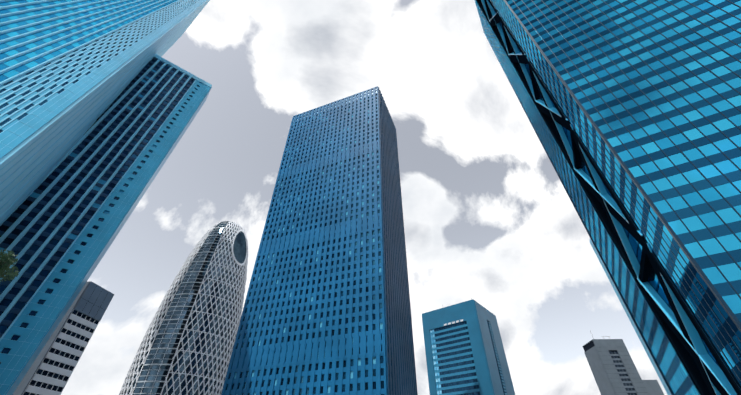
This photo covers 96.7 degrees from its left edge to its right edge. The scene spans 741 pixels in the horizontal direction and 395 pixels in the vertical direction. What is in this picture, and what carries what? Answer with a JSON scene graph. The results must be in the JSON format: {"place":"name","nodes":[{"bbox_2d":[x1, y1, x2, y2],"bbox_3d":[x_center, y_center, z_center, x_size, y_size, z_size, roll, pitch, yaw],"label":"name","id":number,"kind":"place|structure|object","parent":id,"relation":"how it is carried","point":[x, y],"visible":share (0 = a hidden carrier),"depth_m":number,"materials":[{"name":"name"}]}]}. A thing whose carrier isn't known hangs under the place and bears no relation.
{"place":"outdoors","nodes":[
{"label":"outdoors","id":0,"kind":"place"},
{"bbox_2d":[61,0,667,394],"label":"sky","id":1,"kind":"structure","parent":0,"point":[489,219],"materials":[{"name":"white"}]},
{"bbox_3d":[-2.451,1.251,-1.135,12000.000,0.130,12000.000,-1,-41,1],"label":"ground","id":2,"kind":"structure","parent":0,"visible":0},
{"bbox_2d":[0,249,18,281],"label":"tree","id":3,"kind":"object","parent":2,"relation":"on","point":[8,260],"visible":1,"depth_m":30.75,"materials":[{"name":"green plant"}]},
{"bbox_2d":[12,281,113,394],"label":"white block","id":4,"kind":"structure","parent":2,"relation":"on","point":[52,368],"depth_m":121.15,"materials":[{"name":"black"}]},
{"bbox_2d":[0,0,209,222],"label":"tower","id":5,"kind":"structure","parent":2,"relation":"on","point":[70,70],"depth_m":77.47,"materials":[{"name":"blue glass"}]},
{"bbox_2d":[0,54,211,394],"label":"skyscraper","id":6,"kind":"structure","parent":2,"relation":"on","point":[63,222],"depth_m":123.04,"materials":[{"name":"blue glass"}]},
{"bbox_2d":[119,221,247,394],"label":"skyscraper","id":7,"kind":"structure","parent":2,"relation":"on","point":[187,344],"depth_m":256.06,"materials":[{"name":"white glass"}]},
{"bbox_2d":[221,86,417,394],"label":"tower","id":8,"kind":"structure","parent":2,"relation":"on","point":[326,309],"depth_m":157.88,"materials":[{"name":"blue glass"}]},
{"bbox_2d":[422,298,514,394],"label":"blue block","id":9,"kind":"structure","parent":2,"relation":"on","point":[465,351],"depth_m":249.11,"materials":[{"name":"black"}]},
{"bbox_2d":[475,0,740,394],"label":"braced tower","id":10,"kind":"structure","parent":2,"relation":"on","point":[632,109],"depth_m":67.91,"materials":[{"name":"blue glass"}]},
{"bbox_2d":[582,331,663,394],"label":"building","id":11,"kind":"structure","parent":2,"relation":"on","point":[612,367],"depth_m":288.91,"materials":[{"name":"grey concrete"}]},
{"bbox_2d":[589,239,670,394],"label":"skyscraper","id":12,"kind":"structure","parent":2,"relation":"on","point":[634,327],"depth_m":223.25,"materials":[{"name":"blue glass"}]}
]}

